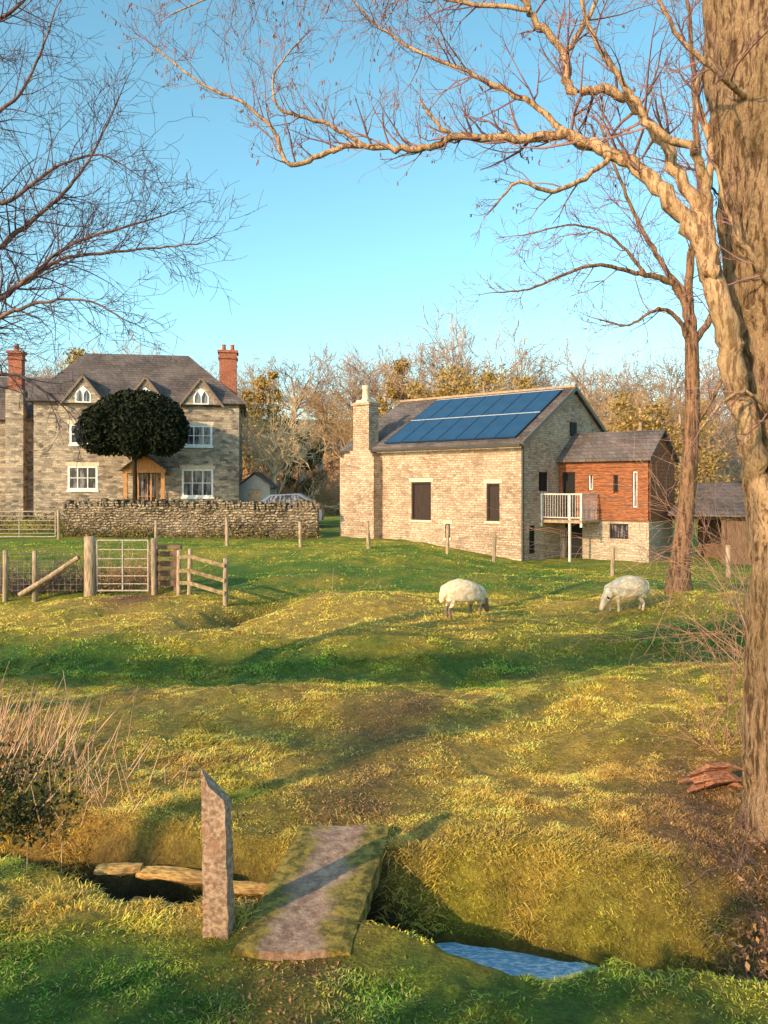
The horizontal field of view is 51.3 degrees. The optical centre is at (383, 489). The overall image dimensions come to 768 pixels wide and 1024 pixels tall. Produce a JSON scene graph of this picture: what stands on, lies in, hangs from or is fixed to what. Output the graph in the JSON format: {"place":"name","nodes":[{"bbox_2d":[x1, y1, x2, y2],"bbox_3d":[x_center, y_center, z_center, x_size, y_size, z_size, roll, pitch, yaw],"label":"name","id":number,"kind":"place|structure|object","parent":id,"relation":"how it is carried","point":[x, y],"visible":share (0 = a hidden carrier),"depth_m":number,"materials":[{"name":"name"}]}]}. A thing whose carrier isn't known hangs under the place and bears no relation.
{"place":"outdoors","nodes":[
{"label":"outdoors","id":0,"kind":"place"},
{"bbox_2d":[105,893,596,979],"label":"stream water","id":1,"kind":"structure","parent":0,"point":[512,963],"depth_m":5.45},
{"bbox_2d":[0,0,730,420],"label":"sky","id":2,"kind":"structure","parent":0,"point":[330,257],"materials":[{"name":"blue"}]},
{"bbox_2d":[0,419,767,1023],"bbox_3d":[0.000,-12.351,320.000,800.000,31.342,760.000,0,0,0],"label":"ground","id":3,"kind":"structure","parent":0,"point":[382,953],"depth_m":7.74,"materials":[{"name":"plant"}]},
{"bbox_2d":[0,544,46,595],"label":"bare shrub","id":4,"kind":"object","parent":3,"relation":"on","point":[1,574],"visible":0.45,"depth_m":21.60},
{"bbox_2d":[0,344,51,519],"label":"house wing","id":5,"kind":"structure","parent":3,"relation":"on","point":[16,459],"depth_m":44.74,"materials":[{"name":"stone"}]},
{"bbox_2d":[0,510,59,539],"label":"field gate","id":6,"kind":"structure","parent":3,"relation":"on","point":[58,525],"depth_m":35.64,"materials":[{"name":"metal"}]},
{"bbox_2d":[0,340,67,377],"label":"bare tree","id":7,"kind":"object","parent":3,"relation":"on","point":[33,364],"visible":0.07,"depth_m":86.85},
{"bbox_2d":[0,741,82,847],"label":"bramble bush","id":8,"kind":"object","parent":3,"relation":"on","point":[12,809],"visible":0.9,"depth_m":6.83,"materials":[{"name":"green plant"}]},
{"bbox_2d":[0,550,82,601],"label":"wire stock fence","id":9,"kind":"object","parent":3,"relation":"on","point":[35,582],"visible":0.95,"depth_m":20.34,"materials":[{"name":"brown wood"}]},
{"bbox_2d":[0,543,100,597],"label":"bare shrub","id":10,"kind":"object","parent":3,"relation":"on","point":[18,589],"visible":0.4,"depth_m":21.36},
{"bbox_2d":[25,335,107,377],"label":"bare tree","id":11,"kind":"object","parent":3,"relation":"on","point":[50,374],"visible":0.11,"depth_m":82.28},
{"bbox_2d":[22,534,111,599],"bbox_3d":[-8.470,2.074,21.623,2.650,2.000,2.590,0,0,0],"label":"bare shrub","id":12,"kind":"object","parent":3,"relation":"on","point":[64,576],"visible":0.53,"depth_m":21.20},
{"bbox_2d":[0,660,138,790],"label":"dead reeds","id":13,"kind":"object","parent":3,"relation":"on","point":[17,737],"visible":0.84,"depth_m":8.15,"materials":[{"name":"plant"}]},
{"bbox_2d":[56,346,89,373],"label":"ivy clad tree","id":14,"kind":"object","parent":3,"relation":"on","point":[80,353],"visible":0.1,"depth_m":71.97,"materials":[{"name":"yellow plant"}]},
{"bbox_2d":[0,732,191,876],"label":"dead reeds","id":15,"kind":"object","parent":3,"relation":"on","point":[86,783],"visible":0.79,"depth_m":7.16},
{"bbox_2d":[83,325,144,354],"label":"bare tree","id":16,"kind":"object","parent":3,"relation":"on","point":[127,349],"depth_m":78.27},
{"bbox_2d":[93,862,143,875],"bbox_3d":[-2.000,2.860,6.035,0.344,0.064,0.175,0,0,-3],"label":"bank log","id":17,"kind":"object","parent":3,"relation":"on","point":[118,869],"visible":1,"depth_m":5.99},
{"bbox_2d":[84,536,156,596],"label":"field gate","id":18,"kind":"structure","parent":3,"relation":"on","point":[91,567],"depth_m":20.35,"materials":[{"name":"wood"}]},
{"bbox_2d":[67,534,173,592],"bbox_3d":[-6.855,2.317,21.744,2.656,2.284,2.726,0,0,22],"label":"bare shrub","id":19,"kind":"object","parent":3,"relation":"on","point":[119,577],"visible":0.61,"depth_m":21.41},
{"bbox_2d":[73,388,189,500],"bbox_3d":[-13.242,-1.761,42.220,5.987,7.360,4.242,0,0,0],"label":"clipped yew tree","id":20,"kind":"object","parent":3,"relation":"on","point":[129,423],"visible":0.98,"depth_m":41.20,"materials":[{"name":"green plant"}]},
{"bbox_2d":[0,0,263,473],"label":"bare tree","id":21,"kind":"object","parent":3,"relation":"on","point":[46,265],"visible":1,"depth_m":7.61,"materials":[{"name":"brown plant"}]},
{"bbox_2d":[25,344,247,519],"bbox_3d":[-14.389,-3.200,48.550,11.900,11.000,9.850,0,0,-9],"label":"stone farmhouse","id":22,"kind":"object","parent":3,"relation":"on","point":[205,462],"visible":0.63,"depth_m":45.51,"materials":[{"name":"beige stone"}]},
{"bbox_2d":[70,424,87,443],"bbox_3d":[-16.872,-3.125,44.741,1.350,1.150,0.070,0,0,-9],"label":"window","id":23,"kind":"structure","parent":22,"relation":"in","point":[72,438],"depth_m":44.64,"materials":[{"name":"white paint"}]},
{"bbox_2d":[68,466,97,489],"bbox_3d":[-16.848,-0.675,44.744,1.600,1.350,0.070,0,0,-9],"label":"window","id":24,"kind":"structure","parent":22,"relation":"in","point":[77,480],"depth_m":44.76,"materials":[{"name":"white paint"}]},
{"bbox_2d":[75,386,90,402],"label":"window","id":25,"kind":"structure","parent":22,"relation":"in","point":[84,396],"depth_m":44.34,"materials":[{"name":"white paint"}]},
{"bbox_2d":[137,473,157,501],"bbox_3d":[-13.393,0.350,45.307,1.200,2.900,0.070,0,0,-9],"label":"door","id":26,"kind":"structure","parent":22,"relation":"in","point":[143,478],"depth_m":45.33,"materials":[{"name":"brown wood"}]},
{"bbox_2d":[182,469,212,496],"bbox_3d":[-10.642,-0.400,45.682,1.750,1.600,0.070,0,0,-9],"label":"window","id":27,"kind":"structure","parent":22,"relation":"in","point":[195,482],"depth_m":45.69,"materials":[{"name":"white paint"}]},
{"bbox_2d":[185,425,211,445],"bbox_3d":[-10.600,-3.100,45.689,1.550,1.200,0.070,0,0,-9],"label":"window","id":28,"kind":"structure","parent":22,"relation":"in","point":[199,435],"depth_m":45.71,"materials":[{"name":"white paint"}]},
{"bbox_2d":[193,388,208,403],"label":"window","id":29,"kind":"structure","parent":22,"relation":"in","point":[200,397],"depth_m":45.29,"materials":[{"name":"white paint"}]},
{"bbox_2d":[129,896,175,904],"bbox_3d":[-1.652,3.030,5.835,0.454,0.046,0.123,0,0,21],"label":"bank log","id":30,"kind":"object","parent":3,"relation":"on","point":[136,898],"visible":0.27,"depth_m":5.88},
{"bbox_2d":[105,538,201,591],"bbox_3d":[-6.410,2.215,21.590,2.523,1.966,3.028,0,0,-38],"label":"bare shrub","id":31,"kind":"object","parent":3,"relation":"on","point":[163,568],"visible":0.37,"depth_m":21.38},
{"bbox_2d":[0,496,321,595],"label":"undergrowth","id":32,"kind":"object","parent":3,"relation":"on","point":[124,533],"visible":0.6,"depth_m":36.53,"materials":[{"name":"plant"}]},
{"bbox_2d":[149,545,181,591],"bbox_3d":[-5.650,2.126,20.700,0.800,1.400,0.160,0,0,0],"label":"timber stile","id":33,"kind":"object","parent":3,"relation":"on","point":[167,563],"visible":0.74,"depth_m":20.68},
{"bbox_2d":[135,866,202,884],"bbox_3d":[-1.501,2.881,5.979,0.704,0.069,0.199,0,0,11],"label":"log","id":34,"kind":"object","parent":3,"relation":"on","point":[182,875],"visible":0.67,"depth_m":5.95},
{"bbox_2d":[149,340,213,374],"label":"bare tree","id":35,"kind":"object","parent":3,"relation":"on","point":[164,353],"visible":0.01,"depth_m":80.98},
{"bbox_2d":[63,498,322,538],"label":"dry stone wall","id":36,"kind":"structure","parent":3,"relation":"on","point":[171,515],"depth_m":37.01,"materials":[{"name":"stone"}]},
{"bbox_2d":[176,549,227,606],"bbox_3d":[-4.528,2.180,19.486,0.309,1.486,2.242,0,0,-45],"label":"post and rail fence","id":37,"kind":"object","parent":3,"relation":"on","point":[189,571],"visible":0.89,"depth_m":19.29,"materials":[{"name":"brown wood"}]},
{"bbox_2d":[201,769,233,939],"bbox_3d":[-1.005,2.320,4.850,0.176,1.300,0.133,0,0,7],"label":"stone post","id":38,"kind":"object","parent":3,"relation":"on","point":[217,878],"visible":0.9,"depth_m":4.79,"materials":[{"name":"stone"}]},
{"bbox_2d":[198,355,239,392],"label":"bare tree","id":39,"kind":"object","parent":3,"relation":"on","point":[216,371],"visible":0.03,"depth_m":88.30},
{"bbox_2d":[233,880,267,895],"bbox_3d":[-1.022,2.911,5.852,0.503,0.062,0.184,0,0,6],"label":"bank log","id":40,"kind":"object","parent":3,"relation":"on","point":[250,888],"visible":0.37,"depth_m":5.81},
{"bbox_2d":[217,361,289,428],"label":"bare tree","id":41,"kind":"object","parent":3,"relation":"on","point":[254,390],"visible":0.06,"depth_m":82.78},
{"bbox_2d":[241,390,272,479],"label":"ivy clad tree","id":42,"kind":"object","parent":3,"relation":"on","point":[262,410],"visible":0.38,"depth_m":77.50,"materials":[{"name":"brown plant"}]},
{"bbox_2d":[239,472,278,502],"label":"garden shed","id":43,"kind":"structure","parent":3,"relation":"on","point":[253,486],"depth_m":47.00,"materials":[{"name":"wood"}]},
{"bbox_2d":[248,489,260,501],"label":"door","id":44,"kind":"structure","parent":43,"relation":"in","point":[253,494],"depth_m":47.08,"materials":[{"name":"brown wood"}]},
{"bbox_2d":[237,353,298,452],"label":"bare tree","id":45,"kind":"object","parent":3,"relation":"on","point":[251,374],"visible":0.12,"depth_m":93.91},
{"bbox_2d":[252,371,285,471],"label":"ivy clad tree","id":46,"kind":"object","parent":3,"relation":"on","point":[262,383],"visible":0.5,"depth_m":79.53,"materials":[{"name":"yellow plant"}]},
{"bbox_2d":[244,449,309,493],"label":"bare shrub","id":47,"kind":"object","parent":3,"relation":"on","point":[279,481],"visible":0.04,"depth_m":57.94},
{"bbox_2d":[207,342,360,454],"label":"bare tree","id":48,"kind":"object","parent":3,"relation":"on","point":[316,387],"visible":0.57,"depth_m":89.96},
{"bbox_2d":[239,371,339,513],"bbox_3d":[-6.535,-2.518,50.170,8.259,10.458,7.532,0,0,-38],"label":"bare tree","id":49,"kind":"object","parent":3,"relation":"on","point":[272,462],"visible":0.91,"depth_m":49.33,"materials":[{"name":"plant"}]},
{"bbox_2d":[260,493,324,519],"bbox_3d":[-5.200,1.045,41.001,4.200,1.747,1.801,0,0,0],"label":"parked car","id":50,"kind":"object","parent":3,"relation":"on","point":[278,497],"visible":0.11,"depth_m":40.25,"materials":[{"name":"grey paint"}]},
{"bbox_2d":[278,418,320,501],"bbox_3d":[-5.648,-1.320,53.166,2.956,6.951,2.653,0,0,0],"label":"conifer tree","id":51,"kind":"object","parent":3,"relation":"on","point":[311,467],"visible":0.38,"depth_m":52.74,"materials":[{"name":"green plant"}]},
{"bbox_2d":[276,462,330,512],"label":"bare shrub","id":52,"kind":"object","parent":3,"relation":"on","point":[287,490],"visible":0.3,"depth_m":52.53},
{"bbox_2d":[278,446,339,514],"bbox_3d":[-4.825,0.136,54.017,7.132,6.861,7.870,0,0,-40],"label":"bare shrub","id":53,"kind":"object","parent":3,"relation":"on","point":[326,499],"visible":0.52,"depth_m":53.44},
{"bbox_2d":[232,824,389,960],"bbox_3d":[-0.412,3.019,5.473,0.726,0.761,1.797,0,0,7],"label":"footbridge","id":54,"kind":"object","parent":3,"relation":"on","point":[317,895],"visible":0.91,"depth_m":5.25,"materials":[{"name":"stone"}]},
{"bbox_2d":[282,370,350,441],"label":"bare tree","id":55,"kind":"object","parent":3,"relation":"on","point":[320,438],"visible":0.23,"depth_m":103.70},
{"bbox_2d":[309,441,329,503],"bbox_3d":[-5.193,-0.760,60.096,2.793,5.994,2.480,0,0,0],"label":"conifer tree","id":56,"kind":"object","parent":3,"relation":"on","point":[320,462],"visible":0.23,"depth_m":59.69,"materials":[{"name":"green plant"}]},
{"bbox_2d":[287,372,360,467],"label":"bare tree","id":57,"kind":"object","parent":3,"relation":"on","point":[318,404],"visible":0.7,"depth_m":87.28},
{"bbox_2d":[311,452,339,503],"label":"bare shrub","id":58,"kind":"object","parent":3,"relation":"on","point":[333,477],"visible":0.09,"depth_m":58.99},
{"bbox_2d":[321,453,339,513],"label":"bare shrub","id":59,"kind":"object","parent":3,"relation":"on","point":[338,511],"visible":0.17,"depth_m":55.58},
{"bbox_2d":[304,391,389,463],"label":"bare tree","id":60,"kind":"object","parent":3,"relation":"on","point":[344,430],"visible":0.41,"depth_m":73.31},
{"bbox_2d":[297,335,405,436],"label":"bare tree","id":61,"kind":"object","parent":3,"relation":"on","point":[343,379],"visible":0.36,"depth_m":98.56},
{"bbox_2d":[311,580,391,597],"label":"fallen branch","id":62,"kind":"object","parent":3,"relation":"on","point":[345,593],"visible":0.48,"depth_m":17.59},
{"bbox_2d":[334,333,420,419],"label":"bare tree","id":63,"kind":"object","parent":3,"relation":"on","point":[368,381],"visible":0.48,"depth_m":94.46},
{"bbox_2d":[375,386,398,418],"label":"ivy clad tree","id":64,"kind":"object","parent":3,"relation":"on","point":[390,395],"visible":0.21,"depth_m":81.91,"materials":[{"name":"yellow plant"}]},
{"bbox_2d":[384,356,413,403],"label":"ivy clad tree","id":65,"kind":"object","parent":3,"relation":"on","point":[397,367],"visible":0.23,"depth_m":83.80,"materials":[{"name":"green plant"}]},
{"bbox_2d":[363,334,445,418],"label":"bare tree","id":66,"kind":"object","parent":3,"relation":"on","point":[383,374],"visible":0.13,"depth_m":88.99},
{"bbox_2d":[399,381,444,403],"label":"ivy clad tree","id":67,"kind":"object","parent":3,"relation":"on","point":[419,390],"visible":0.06,"depth_m":73.10,"materials":[{"name":"yellow plant"}]},
{"bbox_2d":[368,318,493,408],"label":"bare tree","id":68,"kind":"object","parent":3,"relation":"on","point":[419,369],"visible":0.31,"depth_m":82.35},
{"bbox_2d":[101,0,767,844],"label":"bare tree","id":69,"kind":"object","parent":3,"relation":"on","point":[733,72],"visible":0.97,"depth_m":6.23,"materials":[{"name":"brown plant"}]},
{"bbox_2d":[154,517,731,576],"bbox_3d":[1.316,2.108,29.104,20.662,2.102,2.472,0,0,17],"label":"wire fence","id":70,"kind":"object","parent":3,"relation":"on","point":[367,539],"visible":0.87,"depth_m":30.17,"materials":[{"name":"brown wood"}]},
{"bbox_2d":[423,362,481,396],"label":"ivy clad tree","id":71,"kind":"object","parent":3,"relation":"on","point":[449,376],"visible":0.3,"depth_m":71.71,"materials":[{"name":"yellow plant"}]},
{"bbox_2d":[141,691,767,1023],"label":"leaf litter","id":72,"kind":"object","parent":3,"relation":"on","point":[273,979],"visible":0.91,"depth_m":6.98,"materials":[{"name":"plant"}]},
{"bbox_2d":[439,578,488,618],"bbox_3d":[1.630,2.151,16.013,1.244,0.764,0.535,0,0,-30],"label":"sheep","id":73,"kind":"object","parent":3,"relation":"on","point":[452,593],"visible":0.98,"depth_m":15.75},
{"bbox_2d":[339,385,607,560],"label":"stone barn","id":74,"kind":"structure","parent":3,"relation":"on","point":[428,467],"depth_m":34.76,"materials":[{"name":"stone"}]},
{"bbox_2d":[412,482,430,519],"bbox_3d":[1.675,0.485,35.229,1.070,1.670,0.070,0,0,39],"label":"boarded window","id":75,"kind":"structure","parent":74,"relation":"in","point":[421,491],"depth_m":35.28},
{"bbox_2d":[487,483,499,520],"bbox_3d":[4.520,0.505,32.919,0.620,1.550,0.070,0,0,39],"label":"boarded window","id":76,"kind":"structure","parent":74,"relation":"in","point":[493,489],"depth_m":32.96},
{"bbox_2d":[529,525,533,553],"bbox_3d":[5.991,2.025,32.664,0.070,1.150,0.500,0,0,39],"label":"door","id":77,"kind":"structure","parent":74,"relation":"in","point":[531,533],"depth_m":32.78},
{"bbox_2d":[539,472,546,490],"bbox_3d":[6.588,-0.350,33.404,0.070,0.800,0.800,0,0,39],"label":"window","id":78,"kind":"structure","parent":74,"relation":"in","point":[542,475],"depth_m":33.42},
{"bbox_2d":[394,296,562,398],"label":"bare tree","id":79,"kind":"object","parent":3,"relation":"on","point":[447,347],"visible":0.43,"depth_m":76.75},
{"bbox_2d":[458,363,517,394],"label":"ivy clad tree","id":80,"kind":"object","parent":3,"relation":"on","point":[488,376],"visible":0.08,"depth_m":69.67,"materials":[{"name":"yellow plant"}]},
{"bbox_2d":[242,408,741,513],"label":"hillside scrub","id":81,"kind":"object","parent":3,"relation":"on","point":[331,468],"visible":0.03,"depth_m":76.27,"materials":[{"name":"brown plant"}]},
{"bbox_2d":[456,347,544,390],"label":"bare tree","id":82,"kind":"object","parent":3,"relation":"on","point":[496,368],"visible":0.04,"depth_m":90.88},
{"bbox_2d":[467,334,564,390],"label":"bare tree","id":83,"kind":"object","parent":3,"relation":"on","point":[545,376],"visible":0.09,"depth_m":81.89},
{"bbox_2d":[510,373,538,389],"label":"ivy clad tree","id":84,"kind":"object","parent":3,"relation":"on","point":[524,381],"visible":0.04,"depth_m":71.70,"materials":[{"name":"yellow plant"}]},
{"bbox_2d":[495,365,589,395],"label":"bare tree","id":85,"kind":"object","parent":3,"relation":"on","point":[553,379],"visible":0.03,"depth_m":89.73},
{"bbox_2d":[532,356,623,429],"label":"bare tree","id":86,"kind":"object","parent":3,"relation":"on","point":[548,381],"visible":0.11,"depth_m":79.82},
{"bbox_2d":[448,0,723,594],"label":"bare tree","id":87,"kind":"object","parent":3,"relation":"on","point":[692,339],"visible":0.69,"depth_m":18.26,"materials":[{"name":"brown plant"}]},
{"bbox_2d":[509,322,679,431],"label":"bare tree","id":88,"kind":"object","parent":3,"relation":"on","point":[576,380],"visible":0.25,"depth_m":84.35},
{"bbox_2d":[451,394,751,661],"bbox_3d":[5.777,0.345,15.183,8.914,5.683,8.830,0,0,-41],"label":"bare shrub","id":89,"kind":"object","parent":3,"relation":"on","point":[731,600],"visible":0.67,"depth_m":15.19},
{"bbox_2d":[540,429,678,562],"bbox_3d":[9.531,0.550,33.687,4.130,6.100,4.750,0,0,39],"label":"timber clad annex","id":90,"kind":"object","parent":3,"relation":"on","point":[594,463],"visible":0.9,"depth_m":33.08,"materials":[{"name":"wood"}]},
{"bbox_2d":[563,472,574,516],"bbox_3d":[7.941,0.225,34.210,0.600,1.950,0.070,0,0,39],"label":"door","id":91,"kind":"structure","parent":90,"relation":"in","point":[568,477],"depth_m":34.25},
{"bbox_2d":[565,523,581,557],"bbox_3d":[8.121,2.200,34.118,0.800,1.600,0.070,0,0,39],"label":"door","id":92,"kind":"structure","parent":90,"relation":"in","point":[575,529],"depth_m":34.15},
{"bbox_2d":[589,475,592,489],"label":"window","id":93,"kind":"structure","parent":90,"relation":"in","point":[590,476],"depth_m":33.61,"materials":[{"name":"white paint"}]},
{"bbox_2d":[614,475,617,491],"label":"window","id":94,"kind":"structure","parent":90,"relation":"in","point":[615,476],"depth_m":32.90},
{"bbox_2d":[610,523,627,538],"bbox_3d":[9.674,1.690,32.855,0.800,0.620,0.070,0,0,39],"label":"window","id":95,"kind":"structure","parent":90,"relation":"in","point":[614,534],"depth_m":32.87,"materials":[{"name":"grey glass"}]},
{"bbox_2d":[633,471,636,506],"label":"window","id":96,"kind":"structure","parent":90,"relation":"in","point":[634,472],"depth_m":32.41,"materials":[{"name":"white paint"}]},
{"bbox_2d":[476,423,749,681],"bbox_3d":[4.875,1.046,12.316,6.513,6.830,7.598,0,0,0],"label":"bare shrub","id":97,"kind":"object","parent":3,"relation":"on","point":[736,597],"visible":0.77,"depth_m":11.81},
{"bbox_2d":[568,365,676,431],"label":"bare tree","id":98,"kind":"object","parent":3,"relation":"on","point":[597,412],"visible":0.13,"depth_m":70.09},
{"bbox_2d":[599,575,650,611],"bbox_3d":[5.080,2.185,16.895,1.231,0.756,0.529,0,0,-15],"label":"sheep","id":99,"kind":"object","parent":3,"relation":"on","point":[610,593],"visible":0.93,"depth_m":16.70},
{"bbox_2d":[569,345,684,435],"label":"bare tree","id":100,"kind":"object","parent":3,"relation":"on","point":[608,379],"visible":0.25,"depth_m":78.49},
{"bbox_2d":[601,389,681,501],"bbox_3d":[19.670,-2.650,61.631,7.732,10.665,5.944,0,0,0],"label":"ivy clad tree","id":101,"kind":"object","parent":3,"relation":"on","point":[639,419],"visible":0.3,"depth_m":61.99,"materials":[{"name":"yellow plant"}]},
{"bbox_2d":[579,340,732,428],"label":"bare tree","id":102,"kind":"object","parent":3,"relation":"on","point":[669,371],"visible":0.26,"depth_m":81.66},
{"bbox_2d":[599,369,730,451],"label":"bare tree","id":103,"kind":"object","parent":3,"relation":"on","point":[669,416],"visible":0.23,"depth_m":67.07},
{"bbox_2d":[583,837,767,980],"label":"bare shrub","id":104,"kind":"object","parent":3,"relation":"on","point":[738,948],"visible":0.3,"depth_m":5.18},
{"bbox_2d":[602,747,767,899],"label":"bare shrub","id":105,"kind":"object","parent":3,"relation":"on","point":[741,858],"visible":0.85,"depth_m":6.00,"materials":[{"name":"brown plant"}]},
{"bbox_2d":[627,613,743,760],"bbox_3d":[3.436,2.048,7.935,2.013,1.450,2.142,0,0,0],"label":"bare shrub","id":106,"kind":"object","parent":3,"relation":"on","point":[717,722],"visible":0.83,"depth_m":8.24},
{"bbox_2d":[643,400,731,516],"bbox_3d":[23.062,-2.028,61.642,7.219,9.909,5.776,0,0,0],"label":"ivy clad tree","id":107,"kind":"object","parent":3,"relation":"on","point":[709,466],"visible":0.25,"depth_m":61.08,"materials":[{"name":"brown plant"}]},
{"bbox_2d":[638,369,741,482],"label":"bare tree","id":108,"kind":"object","parent":3,"relation":"on","point":[708,443],"visible":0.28,"depth_m":68.99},
{"bbox_2d":[647,339,738,482],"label":"bare tree","id":109,"kind":"object","parent":3,"relation":"on","point":[718,398],"visible":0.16,"depth_m":77.83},
{"bbox_2d":[649,565,751,704],"bbox_3d":[4.395,1.658,9.397,2.521,1.947,2.415,0,0,18],"label":"bare shrub","id":110,"kind":"object","parent":3,"relation":"on","point":[733,666],"visible":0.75,"depth_m":9.59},
{"bbox_2d":[668,482,750,564],"bbox_3d":[14.973,1.616,32.038,6.000,3.872,3.450,0,0,39],"label":"timber lean to","id":111,"kind":"object","parent":3,"relation":"on","point":[731,510],"visible":0.33,"depth_m":32.28,"materials":[{"name":"wood"}]},
{"bbox_2d":[678,762,742,792],"bbox_3d":[2.964,2.586,7.245,0.644,0.242,0.235,0,0,-9],"label":"broken log","id":112,"kind":"object","parent":3,"relation":"on","point":[726,777],"visible":0.91,"depth_m":7.19,"materials":[{"name":"red wood"}]},
{"bbox_2d":[659,739,767,981],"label":"bare shrub","id":113,"kind":"object","parent":3,"relation":"on","point":[758,912],"visible":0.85,"depth_m":5.44,"materials":[{"name":"brown plant"}]},
{"bbox_2d":[700,354,734,442],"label":"bare tree","id":114,"kind":"object","parent":3,"relation":"on","point":[714,382],"visible":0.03,"depth_m":86.65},
{"bbox_2d":[711,839,767,984],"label":"bramble bush","id":115,"kind":"object","parent":3,"relation":"on","point":[764,965],"visible":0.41,"depth_m":5.05,"materials":[{"name":"brown plant"}]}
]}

